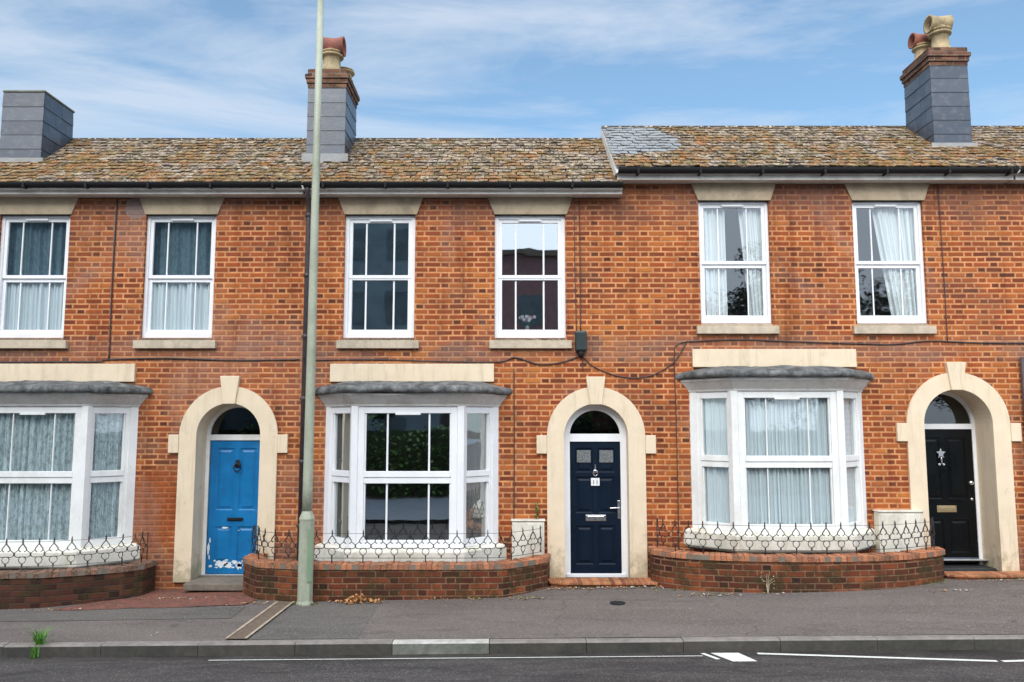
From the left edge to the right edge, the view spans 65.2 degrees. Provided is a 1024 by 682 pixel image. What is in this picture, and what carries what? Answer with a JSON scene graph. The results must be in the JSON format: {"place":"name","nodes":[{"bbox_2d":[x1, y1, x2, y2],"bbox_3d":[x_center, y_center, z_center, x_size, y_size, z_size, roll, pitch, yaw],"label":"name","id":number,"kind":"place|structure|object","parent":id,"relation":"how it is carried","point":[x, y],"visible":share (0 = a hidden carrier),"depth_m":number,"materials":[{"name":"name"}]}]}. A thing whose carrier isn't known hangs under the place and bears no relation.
{"place":"outdoors","nodes":[
{"label":"outdoors","id":0,"kind":"place"},
{"bbox_2d":[0,578,1023,642],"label":"pavement","id":1,"kind":"structure","parent":0,"point":[976,608],"depth_m":9.79,"materials":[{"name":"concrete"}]},
{"bbox_2d":[0,531,156,609],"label":"garden wall","id":2,"kind":"structure","parent":1,"relation":"on","point":[28,589],"depth_m":10.85,"materials":[{"name":"brick"}]},
{"bbox_2d":[0,606,245,621],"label":"grey tarmac","id":3,"kind":"structure","parent":1,"relation":"on","point":[138,613],"depth_m":10.22,"materials":[{"name":"grey asphalt"}]},
{"bbox_2d":[54,589,255,609],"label":"red tile path","id":4,"kind":"structure","parent":1,"relation":"on","point":[151,600],"depth_m":10.89,"materials":[{"name":"red tile"}]},
{"bbox_2d":[0,90,312,590],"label":"terraced house","id":5,"kind":"structure","parent":1,"relation":"on","point":[206,476],"depth_m":12.09,"materials":[{"name":"brick"}]},
{"bbox_2d":[5,283,63,329],"bbox_3d":[-7.320,-0.538,12.290,0.960,0.940,0.103,0,-6,0],"label":"net curtain","id":6,"kind":"object","parent":5,"relation":"hanging from","point":[34,306],"visible":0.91,"depth_m":12.29,"materials":[{"name":"white fabric"}]},
{"bbox_2d":[7,223,66,274],"bbox_3d":[-7.320,-1.425,12.415,0.960,0.910,0.087,0,-6,1],"label":"dark curtain","id":7,"kind":"object","parent":5,"relation":"hanging from","point":[36,249],"visible":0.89,"depth_m":12.42,"materials":[{"name":"fabric"}]},
{"bbox_2d":[0,413,74,539],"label":"net curtain","id":8,"kind":"object","parent":5,"relation":"attached to","point":[29,503],"visible":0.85,"depth_m":11.49,"materials":[{"name":"fabric"}]},
{"bbox_2d":[0,197,78,348],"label":"window","id":9,"kind":"structure","parent":5,"relation":"in","point":[21,206],"depth_m":12.25,"materials":[{"name":"white plastic"}]},
{"bbox_2d":[0,364,153,569],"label":"bay window","id":10,"kind":"structure","parent":5,"relation":"in","point":[84,390],"depth_m":11.45,"materials":[{"name":"white paint"}]},
{"bbox_2d":[88,413,122,538],"bbox_3d":[-5.930,1.932,11.681,0.526,1.860,0.070,5,-8,-38],"label":"net curtain","id":11,"kind":"object","parent":5,"relation":"hanging from","point":[104,497],"visible":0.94,"depth_m":11.68,"materials":[{"name":"fabric"}]},
{"bbox_2d":[108,199,117,358],"bbox_3d":[-6.066,-0.945,12.149,0.032,2.480,0.023,0,-6,0],"label":"wall cable","id":12,"kind":"object","parent":5,"relation":"attached to","point":[112,278],"depth_m":12.14,"materials":[{"name":"paint"}]},
{"bbox_2d":[0,357,298,362],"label":"wall cable","id":13,"kind":"object","parent":5,"relation":"attached to","point":[146,358],"depth_m":12.01,"materials":[{"name":"paint"}]},
{"bbox_2d":[133,197,224,348],"bbox_3d":[-5.067,-1.038,12.236,1.302,2.333,0.260,0,-6,0],"label":"window","id":14,"kind":"structure","parent":5,"relation":"in","point":[155,206],"depth_m":12.25,"materials":[{"name":"white plastic"}]},
{"bbox_2d":[151,283,209,329],"bbox_3d":[-5.071,-0.538,12.290,1.021,0.940,0.099,0,-6,1],"label":"net curtain","id":15,"kind":"object","parent":5,"relation":"hanging from","point":[180,307],"visible":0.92,"depth_m":12.29,"materials":[{"name":"white fabric"}]},
{"bbox_2d":[153,223,211,274],"bbox_3d":[-5.070,-1.423,12.439,1.020,0.910,0.093,0,-6,0],"label":"dark curtain","id":16,"kind":"object","parent":5,"relation":"hanging from","point":[182,249],"visible":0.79,"depth_m":12.44,"materials":[{"name":"fabric"}]},
{"bbox_2d":[206,440,259,573],"bbox_3d":[-4.215,2.524,12.199,0.820,2.000,0.099,0,-6,0],"label":"door","id":17,"kind":"structure","parent":5,"relation":"in","point":[234,464],"depth_m":12.20,"materials":[{"name":"wood"}]},
{"bbox_2d":[226,601,294,638],"bbox_3d":[-3.070,3.417,9.857,0.255,0.066,1.656,0,-6,3],"label":"drain channel","id":18,"kind":"object","parent":1,"relation":"on","point":[256,622],"visible":1,"depth_m":9.74,"materials":[{"name":"brown metal"}]},
{"bbox_2d":[296,0,323,605],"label":"lamp post","id":19,"kind":"object","parent":1,"relation":"on","point":[305,561],"visible":0.86,"depth_m":10.88,"materials":[{"name":"metal"}]},
{"bbox_2d":[307,528,312,581],"bbox_3d":[-2.673,2.831,10.585,0.012,0.700,0.068,-6,-8,45],"label":"access door","id":20,"kind":"structure","parent":19,"relation":"in","point":[310,530],"depth_m":10.58,"materials":[{"name":"green metal"}]},
{"bbox_2d":[248,602,378,638],"bbox_3d":[-2.375,3.423,9.851,1.250,0.078,1.590,0,-6,0],"label":"tarmac patch","id":21,"kind":"object","parent":1,"relation":"on","point":[335,620],"visible":0.97,"depth_m":9.72,"materials":[{"name":"grey asphalt"}]},
{"bbox_2d":[335,593,382,603],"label":"fallen leaves","id":22,"kind":"object","parent":1,"relation":"on","point":[360,600],"visible":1,"depth_m":10.61,"materials":[{"name":"brown plant"}]},
{"bbox_2d":[243,524,549,601],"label":"garden wall","id":23,"kind":"structure","parent":1,"relation":"on","point":[265,578],"depth_m":10.77,"materials":[{"name":"brick"}]},
{"bbox_2d":[296,36,661,577],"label":"terraced house","id":24,"kind":"structure","parent":1,"relation":"on","point":[447,249],"depth_m":12.10,"materials":[{"name":"brick"}]},
{"bbox_2d":[335,413,350,537],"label":"net curtain","id":25,"kind":"object","parent":24,"relation":"hanging from","point":[342,463],"visible":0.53,"depth_m":11.71,"materials":[{"name":"grey fabric"}]},
{"bbox_2d":[336,197,422,348],"bbox_3d":[-2.017,-1.038,12.236,1.302,2.333,0.260,0,-6,0],"label":"window","id":26,"kind":"structure","parent":24,"relation":"in","point":[352,206],"depth_m":12.25,"materials":[{"name":"white plastic"}]},
{"bbox_2d":[314,364,511,561],"bbox_3d":[-1.489,2.052,11.513,2.992,3.505,0.814,0,-6,0],"label":"bay window","id":27,"kind":"structure","parent":24,"relation":"in","point":[458,390],"depth_m":11.45,"materials":[{"name":"white plastic"}]},
{"bbox_2d":[316,356,578,364],"bbox_3d":[-0.983,0.285,12.021,4.034,0.152,0.018,0,-6,0],"label":"wall cable","id":28,"kind":"object","parent":24,"relation":"attached to","point":[448,361],"depth_m":12.01,"materials":[{"name":"paint"}]},
{"bbox_2d":[466,413,485,538],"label":"net curtain","id":29,"kind":"object","parent":24,"relation":"hanging from","point":[476,460],"visible":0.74,"depth_m":11.70,"materials":[{"name":"grey fabric"}]},
{"bbox_2d":[513,369,514,514],"bbox_3d":[0.032,1.531,11.889,0.020,2.220,0.015,0,-6,0],"label":"wall cable","id":30,"kind":"object","parent":24,"relation":"attached to","point":[514,444],"depth_m":11.88,"materials":[{"name":"paint"}]},
{"bbox_2d":[519,315,535,329],"bbox_3d":[0.237,-0.216,12.267,0.270,0.375,0.113,0,-6,0],"label":"flower vase","id":31,"kind":"object","parent":24,"relation":"on","point":[528,318],"visible":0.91,"depth_m":12.26,"materials":[{"name":"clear glass"}]},
{"bbox_2d":[511,519,544,559],"bbox_3d":[0.235,2.940,11.660,0.500,0.670,0.190,0,-6,0],"label":"meter box","id":32,"kind":"object","parent":24,"relation":"attached to","point":[523,524],"visible":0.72,"depth_m":11.59,"materials":[{"name":"white plastic"}]},
{"bbox_2d":[514,523,541,557],"bbox_3d":[0.235,2.941,11.575,0.410,0.590,0.021,0,-6,0],"label":"box door","id":33,"kind":"structure","parent":32,"relation":"in","point":[517,526],"depth_m":11.58,"materials":[{"name":"white plastic"}]},
{"bbox_2d":[534,502,539,518],"bbox_3d":[0.375,2.484,11.712,0.115,0.250,0.122,0,-6,0],"label":"leafy sprig","id":34,"kind":"object","parent":32,"relation":"on","point":[536,505],"visible":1,"depth_m":11.71,"materials":[{"name":"green plant"}]},
{"bbox_2d":[488,197,572,348],"bbox_3d":[0.278,-1.038,12.236,1.302,2.333,0.260,0,-6,0],"label":"window","id":35,"kind":"structure","parent":24,"relation":"in","point":[503,206],"depth_m":12.24,"materials":[{"name":"white plastic"}]},
{"bbox_2d":[574,223,576,330],"bbox_3d":[0.962,-1.164,12.172,0.036,2.040,0.011,0,-6,0],"label":"wall cable","id":36,"kind":"object","parent":24,"relation":"attached to","point":[574,270],"depth_m":12.17,"materials":[{"name":"paint"}]},
{"bbox_2d":[579,199,580,330],"bbox_3d":[1.034,-1.164,12.172,0.024,2.040,0.015,0,-6,0],"label":"wall cable","id":37,"kind":"object","parent":24,"relation":"attached to","point":[580,265],"depth_m":12.16,"materials":[{"name":"paint"}]},
{"bbox_2d":[575,331,586,356],"bbox_3d":[1.035,0.045,12.005,0.180,0.400,0.109,0,-6,0],"label":"junction box","id":38,"kind":"object","parent":24,"relation":"attached to","point":[580,342],"visible":1,"depth_m":11.96,"materials":[{"name":"black plastic"}]},
{"bbox_2d":[567,442,625,576],"bbox_3d":[1.250,2.510,11.972,0.876,1.990,0.122,0,-6,0],"label":"door","id":39,"kind":"structure","parent":24,"relation":"in","point":[595,488],"depth_m":11.97,"materials":[{"name":"blue wood"}]},
{"bbox_2d":[583,343,685,377],"bbox_3d":[1.836,0.293,12.020,1.583,0.539,0.016,0,-6,0],"label":"wall cable","id":40,"kind":"object","parent":24,"relation":"attached to","point":[638,377],"depth_m":12.00,"materials":[{"name":"paint"}]},
{"bbox_2d":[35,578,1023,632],"bbox_3d":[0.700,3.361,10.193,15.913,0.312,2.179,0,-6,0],"label":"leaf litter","id":41,"kind":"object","parent":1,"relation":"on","point":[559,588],"visible":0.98,"depth_m":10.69,"materials":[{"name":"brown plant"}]},
{"bbox_2d":[548,578,657,587],"bbox_3d":[1.390,3.568,11.464,1.801,0.280,0.412,0,-6,0],"label":"front step","id":42,"kind":"object","parent":1,"relation":"on","point":[591,582],"visible":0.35,"depth_m":11.29,"materials":[{"name":"brick"}]},
{"bbox_2d":[610,601,624,605],"bbox_3d":[1.370,3.406,10.381,0.200,0.036,0.200,0,-6,0],"label":"stopcock cover","id":43,"kind":"object","parent":1,"relation":"on","point":[618,603],"visible":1,"depth_m":10.36,"materials":[{"name":"black plastic"}]},
{"bbox_2d":[465,578,945,598],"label":"wall foot weeds","id":44,"kind":"object","parent":1,"relation":"on","point":[697,593],"depth_m":10.73,"materials":[{"name":"green plant"}]},
{"bbox_2d":[760,570,774,592],"bbox_3d":[3.406,3.222,10.681,0.214,0.312,0.054,0,-6,0],"label":"dead weed","id":45,"kind":"object","parent":1,"relation":"on","point":[767,582],"visible":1,"depth_m":10.69,"materials":[{"name":"plant"}]},
{"bbox_2d":[648,517,944,592],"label":"garden wall","id":46,"kind":"structure","parent":1,"relation":"on","point":[675,568],"depth_m":10.89,"materials":[{"name":"brick"}]},
{"bbox_2d":[601,15,1023,570],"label":"terraced house","id":47,"kind":"structure","parent":1,"relation":"on","point":[936,432],"depth_m":12.13,"materials":[{"name":"brick"}]},
{"bbox_2d":[674,341,685,549],"bbox_3d":[2.546,1.543,11.888,0.230,3.097,0.014,0,-6,0],"label":"wall cable","id":48,"kind":"object","parent":47,"relation":"attached to","point":[676,439],"depth_m":11.89,"materials":[{"name":"paint"}]},
{"bbox_2d":[703,209,727,315],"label":"net curtain","id":49,"kind":"object","parent":47,"relation":"hanging from","point":[711,275],"visible":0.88,"depth_m":12.36,"materials":[{"name":"white fabric"}]},
{"bbox_2d":[703,398,729,522],"bbox_3d":[3.004,1.713,11.704,0.526,1.860,0.068,-5,-8,41],"label":"net curtain","id":50,"kind":"object","parent":47,"relation":"hanging from","point":[715,443],"visible":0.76,"depth_m":11.71,"materials":[{"name":"white fabric"}]},
{"bbox_2d":[691,183,779,333],"bbox_3d":[3.403,-1.257,12.259,1.302,2.333,0.260,0,-6,0],"label":"window","id":51,"kind":"structure","parent":47,"relation":"in","point":[740,195],"depth_m":12.27,"materials":[{"name":"white plastic"}]},
{"bbox_2d":[738,209,762,315],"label":"net curtain","id":52,"kind":"object","parent":47,"relation":"hanging from","point":[754,254],"visible":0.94,"depth_m":12.38,"materials":[{"name":"white fabric"}]},
{"bbox_2d":[675,349,875,553],"bbox_3d":[3.937,1.833,11.537,2.995,3.505,0.812,0,-6,0],"label":"bay window","id":53,"kind":"structure","parent":47,"relation":"in","point":[735,375],"depth_m":11.46,"materials":[{"name":"white paint"}]},
{"bbox_2d":[745,398,831,523],"bbox_3d":[3.945,1.697,11.510,1.420,1.870,0.107,0,-6,0],"label":"net curtain","id":54,"kind":"object","parent":47,"relation":"attached to","point":[789,490],"visible":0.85,"depth_m":11.51,"materials":[{"name":"white fabric"}]},
{"bbox_2d":[843,398,855,521],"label":"net curtain","id":55,"kind":"object","parent":47,"relation":"hanging from","point":[850,470],"visible":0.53,"depth_m":11.77,"materials":[{"name":"white fabric"}]},
{"bbox_2d":[686,339,1023,344],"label":"wall cable","id":56,"kind":"object","parent":47,"relation":"attached to","point":[865,343],"depth_m":12.04,"materials":[{"name":"paint"}]},
{"bbox_2d":[844,183,936,333],"bbox_3d":[5.763,-1.257,12.259,1.302,2.333,0.260,0,-6,0],"label":"window","id":57,"kind":"structure","parent":47,"relation":"in","point":[862,192],"depth_m":12.27,"materials":[{"name":"white plastic"}]},
{"bbox_2d":[871,209,916,315],"bbox_3d":[5.935,-1.209,12.366,0.670,1.830,0.114,0,-6,0],"label":"net curtain","id":58,"kind":"object","parent":47,"relation":"hanging from","point":[885,221],"visible":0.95,"depth_m":12.37,"materials":[{"name":"white fabric"}]},
{"bbox_2d":[873,510,924,552],"bbox_3d":[5.655,2.825,11.672,0.680,0.700,0.190,0,-6,0],"label":"meter box","id":59,"kind":"object","parent":47,"relation":"attached to","point":[888,518],"visible":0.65,"depth_m":11.60,"materials":[{"name":"white plastic"}]},
{"bbox_2d":[881,514,922,551],"bbox_3d":[5.655,2.827,11.592,0.590,0.620,0.011,0,-6,0],"label":"box door","id":60,"kind":"structure","parent":59,"relation":"in","point":[888,520],"depth_m":11.59,"materials":[{"name":"white plastic"}]},
{"bbox_2d":[938,186,947,340],"bbox_3d":[6.555,-1.184,12.174,0.023,2.420,0.013,0,-6,0],"label":"wall cable","id":61,"kind":"object","parent":47,"relation":"attached to","point":[943,263],"depth_m":12.17,"materials":[{"name":"paint"}]},
{"bbox_2d":[925,429,978,562],"bbox_3d":[6.645,2.373,12.272,0.910,2.025,0.105,0,-6,0],"label":"door","id":62,"kind":"structure","parent":47,"relation":"in","point":[949,454],"depth_m":12.27,"materials":[{"name":"black wood"}]},
{"bbox_2d":[944,571,1023,579],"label":"front step","id":63,"kind":"object","parent":1,"relation":"on","point":[971,575],"visible":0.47,"depth_m":11.41,"materials":[{"name":"brick"}]},
{"bbox_2d":[971,126,1023,475],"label":"terraced house","id":64,"kind":"structure","parent":1,"relation":"on","point":[1006,143],"depth_m":12.24,"materials":[{"name":"brick"}]},
{"bbox_2d":[0,650,1023,681],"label":"road","id":65,"kind":"structure","parent":0,"point":[660,667],"depth_m":8.33,"materials":[{"name":"grey asphalt"}]},
{"bbox_2d":[24,625,58,657],"bbox_3d":[-5.306,3.339,8.908,0.479,0.340,0.361,-1,-6,8],"label":"grass tuft","id":66,"kind":"object","parent":65,"relation":"on","point":[39,638],"visible":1,"depth_m":8.91,"materials":[{"name":"green plant"}]},
{"bbox_2d":[0,634,1023,657],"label":"kerb","id":67,"kind":"structure","parent":65,"relation":"on","point":[525,646],"depth_m":8.89,"materials":[{"name":"concrete"}]},
{"bbox_2d":[255,653,1023,661],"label":"road marking","id":68,"kind":"object","parent":65,"relation":"on","point":[735,656],"visible":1,"depth_m":8.70,"materials":[{"name":"paint"}]},
{"bbox_2d":[0,0,1023,137],"label":"sky","id":69,"kind":"structure","parent":0,"point":[125,68],"materials":[{"name":"blue"}]},
{"bbox_2d":[393,577,1009,650],"bbox_3d":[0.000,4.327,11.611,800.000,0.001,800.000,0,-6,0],"label":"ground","id":70,"kind":"structure","parent":0,"point":[680,637],"depth_m":11.76,"materials":[{"name":"grey concrete"}]}
]}

